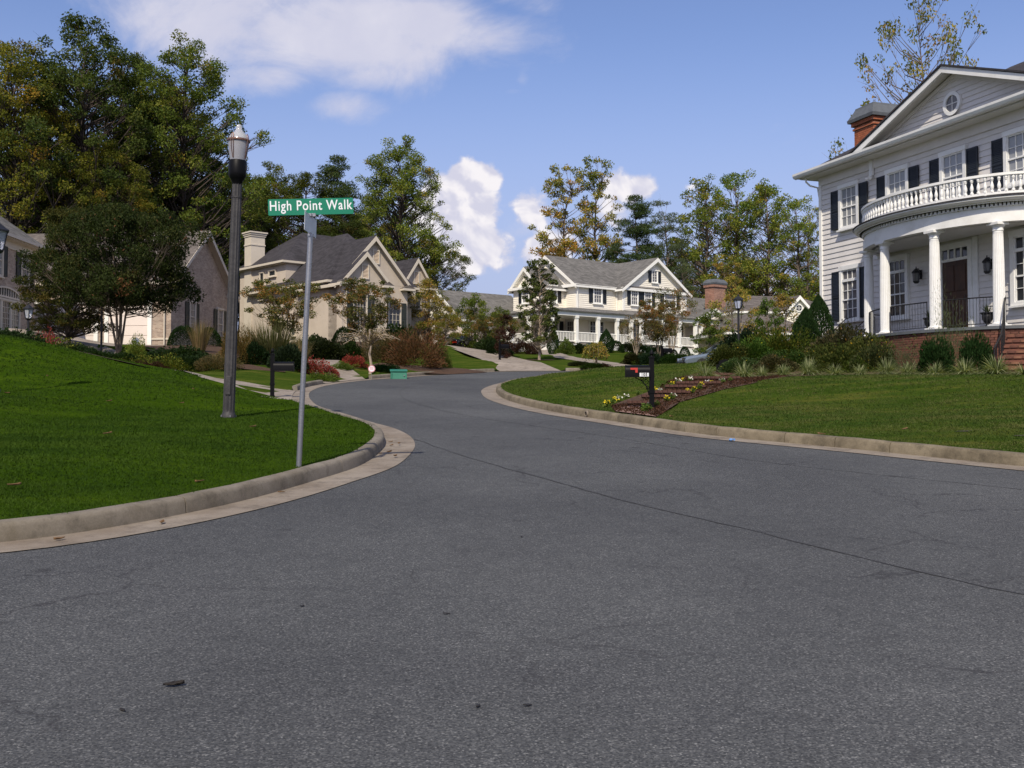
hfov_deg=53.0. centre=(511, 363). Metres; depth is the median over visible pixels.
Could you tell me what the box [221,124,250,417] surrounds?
street lamp
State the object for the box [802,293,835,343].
shrub
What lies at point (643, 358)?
shrub
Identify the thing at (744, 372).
grass tuft
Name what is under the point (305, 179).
tree
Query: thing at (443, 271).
tree
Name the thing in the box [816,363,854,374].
grass tuft
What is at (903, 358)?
shrub
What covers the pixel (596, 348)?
weeping tree
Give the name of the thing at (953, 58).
tree
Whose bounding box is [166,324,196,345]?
shrub
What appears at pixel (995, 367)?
grass tuft
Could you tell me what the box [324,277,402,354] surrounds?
crape myrtle
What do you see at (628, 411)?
brick path
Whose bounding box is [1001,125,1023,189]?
window
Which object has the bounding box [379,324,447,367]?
shrub
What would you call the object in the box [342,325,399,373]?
weeping tree
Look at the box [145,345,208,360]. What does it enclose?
shrub
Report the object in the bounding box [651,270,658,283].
window
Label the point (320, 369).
shrub
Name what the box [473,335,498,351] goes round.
shrub
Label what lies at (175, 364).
shrub
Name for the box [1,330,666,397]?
front yards
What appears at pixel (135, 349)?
shrub
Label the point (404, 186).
tree
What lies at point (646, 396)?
garden step
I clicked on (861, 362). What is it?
shrub
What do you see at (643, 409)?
pansy
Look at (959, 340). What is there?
shrub
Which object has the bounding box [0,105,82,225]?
tree
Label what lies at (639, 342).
crape myrtle
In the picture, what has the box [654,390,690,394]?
garden step
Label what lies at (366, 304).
window
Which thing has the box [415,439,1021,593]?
tar joint
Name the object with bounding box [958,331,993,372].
shrub
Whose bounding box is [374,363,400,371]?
shrub
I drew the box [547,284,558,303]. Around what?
window
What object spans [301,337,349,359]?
shrub
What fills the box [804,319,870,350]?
shrub
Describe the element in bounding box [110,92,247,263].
tree
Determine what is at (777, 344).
shrub
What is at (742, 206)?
tree
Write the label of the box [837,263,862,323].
window
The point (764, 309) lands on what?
tree
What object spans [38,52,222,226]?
tree
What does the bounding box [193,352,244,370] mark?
shrub
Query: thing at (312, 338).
shrub
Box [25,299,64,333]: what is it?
shrub
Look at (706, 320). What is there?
tree
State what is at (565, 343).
shrub
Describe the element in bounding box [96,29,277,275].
tree
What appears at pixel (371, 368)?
yard sign
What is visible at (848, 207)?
window
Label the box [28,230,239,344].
garage house
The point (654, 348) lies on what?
shrub
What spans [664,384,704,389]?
garden step
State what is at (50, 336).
shrub
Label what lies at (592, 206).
tree
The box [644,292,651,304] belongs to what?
window
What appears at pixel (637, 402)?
garden step
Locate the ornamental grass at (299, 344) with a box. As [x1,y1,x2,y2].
[291,336,314,362]
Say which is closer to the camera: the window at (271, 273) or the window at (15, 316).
the window at (15, 316)
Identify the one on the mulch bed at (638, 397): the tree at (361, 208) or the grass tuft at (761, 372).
the grass tuft at (761, 372)
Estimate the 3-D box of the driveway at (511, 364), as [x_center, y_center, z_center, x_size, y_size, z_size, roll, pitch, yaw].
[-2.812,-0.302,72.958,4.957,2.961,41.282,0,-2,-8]
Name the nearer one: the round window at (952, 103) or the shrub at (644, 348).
the round window at (952, 103)
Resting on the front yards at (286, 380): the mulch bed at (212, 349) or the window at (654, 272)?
the mulch bed at (212, 349)
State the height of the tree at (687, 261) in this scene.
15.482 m
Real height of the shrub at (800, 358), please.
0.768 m
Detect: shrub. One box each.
[0,326,45,342]
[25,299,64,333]
[35,324,60,343]
[35,334,82,347]
[54,343,94,353]
[83,348,121,357]
[105,351,151,361]
[119,355,159,364]
[124,331,145,358]
[135,359,177,369]
[141,352,192,371]
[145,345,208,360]
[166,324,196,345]
[172,353,222,369]
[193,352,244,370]
[199,327,222,346]
[219,323,256,362]
[237,339,274,364]
[266,341,309,369]
[295,333,329,357]
[298,355,329,374]
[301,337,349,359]
[309,371,338,381]
[325,363,339,376]
[326,341,364,360]
[330,361,353,369]
[332,326,355,346]
[342,352,368,367]
[360,329,409,364]
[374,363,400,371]
[377,322,417,357]
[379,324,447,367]
[422,339,452,367]
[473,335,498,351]
[485,340,514,353]
[512,340,536,353]
[546,329,558,353]
[553,337,576,353]
[567,342,587,353]
[567,361,588,365]
[579,362,603,368]
[591,362,612,368]
[599,329,614,352]
[606,340,624,352]
[618,342,639,351]
[619,351,645,363]
[636,352,665,364]
[638,344,652,352]
[649,344,665,354]
[658,352,679,363]
[675,353,694,362]
[679,346,690,355]
[702,341,749,365]
[716,324,770,349]
[716,356,757,372]
[730,335,776,362]
[743,322,788,357]
[749,351,801,372]
[757,346,812,369]
[758,323,815,358]
[786,342,834,365]
[790,307,821,349]
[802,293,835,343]
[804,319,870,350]
[804,338,866,371]
[838,353,875,372]
[843,329,895,364]
[848,340,897,371]
[882,325,919,370]
[915,335,955,373]
[926,274,971,367]
[950,312,976,372]
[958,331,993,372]
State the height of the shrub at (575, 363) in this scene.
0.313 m
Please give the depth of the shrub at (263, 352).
40.51 m
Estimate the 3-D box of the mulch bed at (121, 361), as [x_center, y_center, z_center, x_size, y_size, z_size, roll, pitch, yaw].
[-27.800,-0.937,39.165,34.400,2.823,17.800,0,-2,0]
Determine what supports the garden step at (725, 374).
on the mulch bed at (638, 397)
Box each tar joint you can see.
[400,377,1015,488]
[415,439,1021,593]
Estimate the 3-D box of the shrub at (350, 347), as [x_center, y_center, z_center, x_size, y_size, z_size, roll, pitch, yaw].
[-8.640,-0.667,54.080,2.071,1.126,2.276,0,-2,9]
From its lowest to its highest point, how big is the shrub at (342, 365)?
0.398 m
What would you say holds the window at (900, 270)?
in the portico house at (920, 190)
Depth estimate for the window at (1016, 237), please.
30.78 m
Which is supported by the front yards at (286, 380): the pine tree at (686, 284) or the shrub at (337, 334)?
the pine tree at (686, 284)
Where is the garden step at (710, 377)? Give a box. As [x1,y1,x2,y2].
[690,376,739,379]
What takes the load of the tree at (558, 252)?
on the front yards at (286, 380)
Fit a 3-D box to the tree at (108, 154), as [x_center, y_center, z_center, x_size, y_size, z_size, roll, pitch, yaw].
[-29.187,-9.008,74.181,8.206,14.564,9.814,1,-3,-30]
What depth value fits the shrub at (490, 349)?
66.66 m
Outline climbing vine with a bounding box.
[906,330,1000,364]
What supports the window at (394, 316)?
in the stucco house at (337, 260)
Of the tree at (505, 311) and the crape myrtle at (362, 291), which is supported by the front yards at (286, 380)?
the tree at (505, 311)
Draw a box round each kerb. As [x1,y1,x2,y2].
[0,368,589,541]
[496,372,1023,465]
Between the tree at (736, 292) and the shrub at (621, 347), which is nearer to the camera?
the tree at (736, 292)
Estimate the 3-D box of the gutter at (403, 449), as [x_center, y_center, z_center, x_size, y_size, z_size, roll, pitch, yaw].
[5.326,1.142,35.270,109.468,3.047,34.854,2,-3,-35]
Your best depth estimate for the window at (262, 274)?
73.57 m
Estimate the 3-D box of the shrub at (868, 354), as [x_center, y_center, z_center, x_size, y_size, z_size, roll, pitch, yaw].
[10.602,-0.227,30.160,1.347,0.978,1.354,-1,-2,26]
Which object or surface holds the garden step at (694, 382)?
on the mulch bed at (638, 397)
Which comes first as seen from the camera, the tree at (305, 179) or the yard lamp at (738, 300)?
the yard lamp at (738, 300)
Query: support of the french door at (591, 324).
in the porch house at (594, 300)
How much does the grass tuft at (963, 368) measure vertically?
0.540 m
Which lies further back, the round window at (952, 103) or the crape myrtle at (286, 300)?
the crape myrtle at (286, 300)
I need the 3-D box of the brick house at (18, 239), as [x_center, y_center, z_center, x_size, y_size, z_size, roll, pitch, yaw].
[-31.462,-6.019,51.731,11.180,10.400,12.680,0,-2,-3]
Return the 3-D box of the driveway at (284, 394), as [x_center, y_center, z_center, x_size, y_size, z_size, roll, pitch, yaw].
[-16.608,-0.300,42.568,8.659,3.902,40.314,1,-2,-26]
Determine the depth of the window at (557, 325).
84.77 m
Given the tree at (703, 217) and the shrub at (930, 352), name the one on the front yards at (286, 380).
the tree at (703, 217)
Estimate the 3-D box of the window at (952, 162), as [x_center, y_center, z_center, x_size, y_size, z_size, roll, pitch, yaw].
[14.323,-6.114,33.336,0.140,1.714,1.220,1,-2,-18]
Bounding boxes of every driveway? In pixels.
[9,328,294,399]
[447,345,559,370]
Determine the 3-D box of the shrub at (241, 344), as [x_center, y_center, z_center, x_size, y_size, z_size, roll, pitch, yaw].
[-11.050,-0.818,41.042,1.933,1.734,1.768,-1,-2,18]
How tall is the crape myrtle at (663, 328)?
3.928 m
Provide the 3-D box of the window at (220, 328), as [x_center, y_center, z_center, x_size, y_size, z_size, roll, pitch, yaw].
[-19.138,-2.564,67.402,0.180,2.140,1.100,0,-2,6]
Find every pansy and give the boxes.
[602,400,611,406]
[640,405,648,410]
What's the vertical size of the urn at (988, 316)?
0.801 m
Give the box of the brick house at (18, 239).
[0,216,44,329]
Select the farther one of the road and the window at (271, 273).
the window at (271, 273)
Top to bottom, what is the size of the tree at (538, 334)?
6.334 m
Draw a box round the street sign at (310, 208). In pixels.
[268,198,353,466]
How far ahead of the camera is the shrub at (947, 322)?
28.40 m
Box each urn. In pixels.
[922,310,929,326]
[980,305,992,325]
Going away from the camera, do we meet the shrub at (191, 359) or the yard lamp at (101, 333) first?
the shrub at (191, 359)
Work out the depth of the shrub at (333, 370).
41.14 m
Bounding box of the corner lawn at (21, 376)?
[0,336,373,519]
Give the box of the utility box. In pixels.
[390,369,407,378]
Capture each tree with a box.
[0,9,190,233]
[0,40,109,233]
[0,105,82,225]
[9,200,121,345]
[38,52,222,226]
[51,138,157,231]
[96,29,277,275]
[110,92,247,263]
[188,168,279,313]
[208,157,290,336]
[242,160,303,249]
[247,170,369,251]
[296,154,371,231]
[316,210,395,259]
[333,192,416,256]
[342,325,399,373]
[350,135,468,291]
[399,234,476,297]
[407,278,458,343]
[430,306,463,344]
[447,292,501,348]
[484,305,520,341]
[493,314,520,357]
[516,258,560,359]
[525,163,596,266]
[537,238,568,262]
[568,155,623,261]
[580,341,609,362]
[602,242,631,262]
[604,194,697,297]
[640,198,700,297]
[658,173,757,300]
[666,234,703,297]
[671,258,704,294]
[687,168,793,302]
[689,308,735,353]
[698,285,757,342]
[703,254,750,299]
[719,178,819,296]
[750,293,800,340]
[753,297,784,337]
[760,195,819,301]
[826,0,986,158]
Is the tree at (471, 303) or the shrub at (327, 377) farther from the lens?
the tree at (471, 303)
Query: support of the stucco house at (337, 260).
on the front yards at (286, 380)
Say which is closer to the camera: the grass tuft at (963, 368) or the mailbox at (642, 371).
the mailbox at (642, 371)
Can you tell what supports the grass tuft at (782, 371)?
on the mulch bed at (638, 397)
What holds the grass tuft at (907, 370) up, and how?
on the mulch bed at (638, 397)
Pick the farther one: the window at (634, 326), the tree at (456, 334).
the window at (634, 326)
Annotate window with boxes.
[0,251,4,278]
[0,286,19,300]
[0,297,2,329]
[2,298,11,329]
[11,300,20,328]
[19,253,29,286]
[188,300,196,329]
[216,307,223,340]
[258,272,264,300]
[267,269,276,277]
[353,294,367,330]
[388,301,401,330]
[414,291,422,309]
[520,285,529,304]
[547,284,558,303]
[549,319,559,341]
[565,319,573,340]
[592,288,603,304]
[630,291,638,306]
[633,322,638,343]
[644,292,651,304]
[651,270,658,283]
[664,294,676,308]
[795,304,802,311]
[836,179,860,232]
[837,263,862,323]
[884,163,910,211]
[889,253,911,320]
[938,144,967,199]
[943,91,961,115]
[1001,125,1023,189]
[1007,228,1023,307]
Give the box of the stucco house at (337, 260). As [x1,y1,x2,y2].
[239,231,437,343]
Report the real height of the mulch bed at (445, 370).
0.635 m
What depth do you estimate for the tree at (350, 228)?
91.64 m
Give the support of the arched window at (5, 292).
in the brick house at (18, 239)
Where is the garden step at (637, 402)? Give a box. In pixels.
[627,400,655,404]
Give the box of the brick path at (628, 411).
[616,405,653,415]
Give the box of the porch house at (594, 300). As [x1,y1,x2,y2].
[430,255,729,354]
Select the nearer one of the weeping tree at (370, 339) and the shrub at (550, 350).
the weeping tree at (370, 339)
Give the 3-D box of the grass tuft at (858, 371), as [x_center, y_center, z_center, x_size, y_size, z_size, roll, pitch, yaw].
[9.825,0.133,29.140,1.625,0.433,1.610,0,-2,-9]
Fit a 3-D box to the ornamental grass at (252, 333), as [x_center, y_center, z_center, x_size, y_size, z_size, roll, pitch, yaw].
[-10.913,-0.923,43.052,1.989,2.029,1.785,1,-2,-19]
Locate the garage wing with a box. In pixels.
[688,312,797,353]
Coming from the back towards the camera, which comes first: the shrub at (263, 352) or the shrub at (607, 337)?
the shrub at (607, 337)
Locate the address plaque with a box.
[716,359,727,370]
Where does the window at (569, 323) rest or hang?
in the porch house at (594, 300)
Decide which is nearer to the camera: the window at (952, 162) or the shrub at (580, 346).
the window at (952, 162)
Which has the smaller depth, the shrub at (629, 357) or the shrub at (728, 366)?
the shrub at (728, 366)
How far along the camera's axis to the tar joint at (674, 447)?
15.62 m
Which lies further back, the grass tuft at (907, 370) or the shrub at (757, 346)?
the shrub at (757, 346)
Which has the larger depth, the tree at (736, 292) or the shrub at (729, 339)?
the tree at (736, 292)
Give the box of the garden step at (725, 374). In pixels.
[711,373,737,375]
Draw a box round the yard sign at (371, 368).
[368,365,374,379]
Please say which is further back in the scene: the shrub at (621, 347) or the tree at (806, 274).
the tree at (806, 274)
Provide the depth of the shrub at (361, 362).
44.83 m
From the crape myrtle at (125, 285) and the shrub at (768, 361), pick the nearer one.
the shrub at (768, 361)
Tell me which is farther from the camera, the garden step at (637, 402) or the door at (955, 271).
the door at (955, 271)
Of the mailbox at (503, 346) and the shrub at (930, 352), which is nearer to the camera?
the shrub at (930, 352)
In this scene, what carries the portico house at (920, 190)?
on the hillside lawn at (899, 386)
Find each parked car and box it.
[437,334,471,347]
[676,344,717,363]
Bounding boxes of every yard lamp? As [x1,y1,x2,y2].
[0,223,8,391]
[23,302,33,331]
[100,290,105,350]
[733,294,742,342]
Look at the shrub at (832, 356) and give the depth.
30.56 m
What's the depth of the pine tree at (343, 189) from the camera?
98.03 m
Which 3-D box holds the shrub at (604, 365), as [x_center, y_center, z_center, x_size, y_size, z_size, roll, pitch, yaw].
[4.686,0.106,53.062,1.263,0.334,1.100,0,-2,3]
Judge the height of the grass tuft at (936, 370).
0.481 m
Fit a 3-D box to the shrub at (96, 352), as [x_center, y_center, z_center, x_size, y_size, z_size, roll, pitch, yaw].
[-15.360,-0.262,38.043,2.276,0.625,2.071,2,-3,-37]
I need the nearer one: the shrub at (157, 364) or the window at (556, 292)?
the shrub at (157, 364)
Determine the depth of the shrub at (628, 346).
77.68 m
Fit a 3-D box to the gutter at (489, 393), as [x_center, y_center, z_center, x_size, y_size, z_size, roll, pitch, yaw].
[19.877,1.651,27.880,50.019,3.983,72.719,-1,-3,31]
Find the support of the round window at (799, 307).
in the cream house at (753, 302)
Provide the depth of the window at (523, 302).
85.33 m
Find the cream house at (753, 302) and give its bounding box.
[715,295,814,326]
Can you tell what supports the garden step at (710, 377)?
on the mulch bed at (638, 397)
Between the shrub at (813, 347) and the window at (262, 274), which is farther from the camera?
the window at (262, 274)
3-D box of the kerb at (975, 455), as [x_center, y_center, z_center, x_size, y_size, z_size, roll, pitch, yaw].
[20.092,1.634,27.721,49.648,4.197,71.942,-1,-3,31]
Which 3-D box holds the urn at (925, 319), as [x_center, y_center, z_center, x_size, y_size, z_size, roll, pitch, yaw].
[13.192,-1.399,32.421,0.532,0.825,0.489,1,-2,-28]
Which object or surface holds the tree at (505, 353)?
on the front yards at (286, 380)
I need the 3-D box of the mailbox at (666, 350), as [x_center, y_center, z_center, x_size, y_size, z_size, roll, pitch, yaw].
[8.422,-0.467,56.143,0.617,1.300,0.254,1,-2,-20]
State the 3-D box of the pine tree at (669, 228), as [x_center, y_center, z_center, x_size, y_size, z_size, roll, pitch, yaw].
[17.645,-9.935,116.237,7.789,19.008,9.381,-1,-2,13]
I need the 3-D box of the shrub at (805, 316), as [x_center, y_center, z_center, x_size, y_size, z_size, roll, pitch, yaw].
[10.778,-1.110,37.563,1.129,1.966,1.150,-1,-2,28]
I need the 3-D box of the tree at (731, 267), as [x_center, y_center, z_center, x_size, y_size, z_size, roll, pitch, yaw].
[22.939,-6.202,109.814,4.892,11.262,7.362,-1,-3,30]
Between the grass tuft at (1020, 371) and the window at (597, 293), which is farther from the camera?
the window at (597, 293)
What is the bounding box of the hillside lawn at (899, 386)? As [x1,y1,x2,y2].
[504,361,1023,452]
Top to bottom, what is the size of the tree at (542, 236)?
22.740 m
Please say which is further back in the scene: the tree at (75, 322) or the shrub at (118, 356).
the tree at (75, 322)
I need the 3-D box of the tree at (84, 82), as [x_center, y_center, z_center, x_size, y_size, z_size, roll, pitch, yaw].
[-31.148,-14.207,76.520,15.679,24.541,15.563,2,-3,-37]
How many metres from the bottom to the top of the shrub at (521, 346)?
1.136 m
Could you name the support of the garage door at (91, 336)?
in the garage house at (207, 268)
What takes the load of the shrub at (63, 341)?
on the front yards at (286, 380)
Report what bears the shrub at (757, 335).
on the mulch bed at (638, 397)
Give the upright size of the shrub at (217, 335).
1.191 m
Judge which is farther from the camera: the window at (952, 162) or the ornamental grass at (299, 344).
the ornamental grass at (299, 344)
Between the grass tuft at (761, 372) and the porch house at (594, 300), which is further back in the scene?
the porch house at (594, 300)
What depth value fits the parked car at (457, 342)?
75.31 m
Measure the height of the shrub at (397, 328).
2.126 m
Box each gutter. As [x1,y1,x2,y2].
[0,371,509,552]
[481,383,1023,470]
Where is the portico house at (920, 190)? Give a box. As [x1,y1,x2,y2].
[792,62,1023,365]
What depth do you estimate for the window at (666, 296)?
89.79 m
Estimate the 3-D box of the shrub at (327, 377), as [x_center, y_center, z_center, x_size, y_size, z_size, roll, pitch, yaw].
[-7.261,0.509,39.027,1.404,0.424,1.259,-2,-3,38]
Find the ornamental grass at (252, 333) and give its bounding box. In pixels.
[237,320,265,361]
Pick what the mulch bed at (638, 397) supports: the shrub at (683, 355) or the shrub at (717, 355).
the shrub at (717, 355)
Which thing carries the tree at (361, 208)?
on the front yards at (286, 380)
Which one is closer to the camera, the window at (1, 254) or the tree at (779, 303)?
the window at (1, 254)
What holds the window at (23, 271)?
in the brick house at (18, 239)
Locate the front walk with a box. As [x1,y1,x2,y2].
[309,360,363,382]
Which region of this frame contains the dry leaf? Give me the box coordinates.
[163,679,184,684]
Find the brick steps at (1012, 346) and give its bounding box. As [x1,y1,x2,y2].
[993,295,1023,371]
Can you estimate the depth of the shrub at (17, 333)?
33.58 m
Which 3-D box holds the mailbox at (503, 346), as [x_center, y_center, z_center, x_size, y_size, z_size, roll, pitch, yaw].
[-0.493,-0.751,60.657,0.617,1.300,0.254,1,-2,-20]
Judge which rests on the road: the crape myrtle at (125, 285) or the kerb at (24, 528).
the kerb at (24, 528)
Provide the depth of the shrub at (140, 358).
37.25 m
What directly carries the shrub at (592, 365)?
on the front yards at (286, 380)
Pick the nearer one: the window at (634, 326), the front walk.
the front walk
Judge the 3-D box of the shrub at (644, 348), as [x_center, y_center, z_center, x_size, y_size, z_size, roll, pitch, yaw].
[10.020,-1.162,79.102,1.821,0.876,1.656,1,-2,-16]
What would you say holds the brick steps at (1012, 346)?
on the hillside lawn at (899, 386)
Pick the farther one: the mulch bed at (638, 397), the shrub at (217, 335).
the shrub at (217, 335)
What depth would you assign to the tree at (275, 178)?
104.04 m
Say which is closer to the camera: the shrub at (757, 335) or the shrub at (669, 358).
the shrub at (757, 335)
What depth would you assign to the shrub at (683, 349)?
65.88 m
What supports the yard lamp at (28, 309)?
on the mulch bed at (121, 361)
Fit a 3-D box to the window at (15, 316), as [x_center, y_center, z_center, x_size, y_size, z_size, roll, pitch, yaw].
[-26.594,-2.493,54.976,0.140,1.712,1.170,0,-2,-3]
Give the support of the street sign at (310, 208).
on the corner lawn at (21, 376)
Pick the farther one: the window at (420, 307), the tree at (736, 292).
the window at (420, 307)
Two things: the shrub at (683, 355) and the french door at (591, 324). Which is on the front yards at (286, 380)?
the shrub at (683, 355)
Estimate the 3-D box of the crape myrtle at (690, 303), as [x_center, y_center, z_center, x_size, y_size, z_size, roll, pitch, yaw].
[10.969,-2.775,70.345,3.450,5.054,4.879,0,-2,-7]
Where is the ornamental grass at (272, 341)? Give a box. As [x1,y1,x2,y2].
[243,318,311,364]
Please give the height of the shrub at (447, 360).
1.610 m
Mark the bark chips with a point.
(754, 378)
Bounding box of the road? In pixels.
[0,370,1023,767]
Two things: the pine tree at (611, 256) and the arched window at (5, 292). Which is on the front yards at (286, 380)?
the pine tree at (611, 256)
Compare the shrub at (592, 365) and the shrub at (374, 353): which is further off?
the shrub at (592, 365)
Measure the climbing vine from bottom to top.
1.365 m
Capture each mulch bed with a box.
[79,351,149,367]
[139,341,376,371]
[362,363,482,373]
[614,363,1016,416]
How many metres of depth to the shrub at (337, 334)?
59.79 m
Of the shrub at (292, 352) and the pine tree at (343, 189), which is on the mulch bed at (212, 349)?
the shrub at (292, 352)
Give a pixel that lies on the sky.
(493, 94)
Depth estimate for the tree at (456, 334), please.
70.02 m
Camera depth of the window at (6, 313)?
53.93 m
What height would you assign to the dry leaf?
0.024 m
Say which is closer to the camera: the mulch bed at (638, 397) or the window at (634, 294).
the mulch bed at (638, 397)
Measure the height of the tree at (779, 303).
4.168 m
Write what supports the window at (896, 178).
in the portico house at (920, 190)
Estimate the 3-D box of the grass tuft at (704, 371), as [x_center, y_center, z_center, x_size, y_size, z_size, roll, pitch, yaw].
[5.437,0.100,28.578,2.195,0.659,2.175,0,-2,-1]
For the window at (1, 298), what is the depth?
53.16 m
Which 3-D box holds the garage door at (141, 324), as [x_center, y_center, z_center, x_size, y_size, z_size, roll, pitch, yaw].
[-22.560,-2.095,60.353,3.000,3.320,0.150,0,-2,6]
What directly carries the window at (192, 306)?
in the garage house at (207, 268)
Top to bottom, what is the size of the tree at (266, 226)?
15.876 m
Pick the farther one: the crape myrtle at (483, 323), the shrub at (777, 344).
the crape myrtle at (483, 323)
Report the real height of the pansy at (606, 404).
0.162 m
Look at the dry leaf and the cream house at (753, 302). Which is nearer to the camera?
the dry leaf
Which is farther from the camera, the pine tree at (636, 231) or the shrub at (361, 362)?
the pine tree at (636, 231)
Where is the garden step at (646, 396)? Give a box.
[641,394,676,398]
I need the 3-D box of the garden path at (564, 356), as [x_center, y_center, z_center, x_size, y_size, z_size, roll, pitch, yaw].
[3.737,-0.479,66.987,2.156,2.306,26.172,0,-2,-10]
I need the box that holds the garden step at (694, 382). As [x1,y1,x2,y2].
[676,381,720,384]
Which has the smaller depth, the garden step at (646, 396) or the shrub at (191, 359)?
the garden step at (646, 396)
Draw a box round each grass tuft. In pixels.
[686,360,723,375]
[726,361,765,376]
[751,365,772,375]
[770,363,796,375]
[790,356,830,374]
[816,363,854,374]
[845,363,869,374]
[863,357,902,374]
[894,360,921,374]
[917,358,951,374]
[939,356,984,374]
[964,353,1022,374]
[1001,362,1023,374]
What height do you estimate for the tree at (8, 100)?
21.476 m
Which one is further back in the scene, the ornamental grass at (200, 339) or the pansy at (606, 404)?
the ornamental grass at (200, 339)
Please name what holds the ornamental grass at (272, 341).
on the front yards at (286, 380)
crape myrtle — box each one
[15,201,216,352]
[239,278,331,343]
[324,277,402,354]
[463,313,517,341]
[617,313,651,353]
[635,299,690,354]
[649,287,697,348]
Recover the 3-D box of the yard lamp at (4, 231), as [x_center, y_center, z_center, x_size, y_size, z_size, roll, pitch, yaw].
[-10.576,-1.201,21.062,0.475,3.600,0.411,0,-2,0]
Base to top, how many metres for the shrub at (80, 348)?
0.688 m
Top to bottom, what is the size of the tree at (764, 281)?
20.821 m
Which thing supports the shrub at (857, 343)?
on the mulch bed at (638, 397)
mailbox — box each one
[269,348,294,396]
[498,340,508,359]
[625,349,654,407]
[661,344,671,357]
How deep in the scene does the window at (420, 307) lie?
72.91 m
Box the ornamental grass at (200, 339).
[186,319,214,351]
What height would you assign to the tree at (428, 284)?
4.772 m
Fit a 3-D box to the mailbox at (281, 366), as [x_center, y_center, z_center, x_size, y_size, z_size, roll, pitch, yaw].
[-6.345,0.304,28.327,0.650,1.479,0.260,0,-2,-4]
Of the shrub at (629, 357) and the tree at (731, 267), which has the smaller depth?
the shrub at (629, 357)
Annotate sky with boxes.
[0,0,1023,340]
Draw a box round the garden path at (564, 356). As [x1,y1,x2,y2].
[541,350,626,366]
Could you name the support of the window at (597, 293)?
in the porch house at (594, 300)
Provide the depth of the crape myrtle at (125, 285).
40.78 m
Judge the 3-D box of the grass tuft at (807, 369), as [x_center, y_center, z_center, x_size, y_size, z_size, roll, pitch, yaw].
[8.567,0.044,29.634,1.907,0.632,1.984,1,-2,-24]
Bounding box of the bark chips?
[611,372,787,415]
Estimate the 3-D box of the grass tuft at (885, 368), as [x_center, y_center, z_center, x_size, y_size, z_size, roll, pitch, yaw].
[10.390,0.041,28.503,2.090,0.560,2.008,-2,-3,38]
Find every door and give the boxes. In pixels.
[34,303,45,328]
[54,305,97,340]
[104,303,151,344]
[588,320,595,343]
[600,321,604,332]
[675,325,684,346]
[943,259,967,327]
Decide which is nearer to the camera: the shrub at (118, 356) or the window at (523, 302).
the shrub at (118, 356)

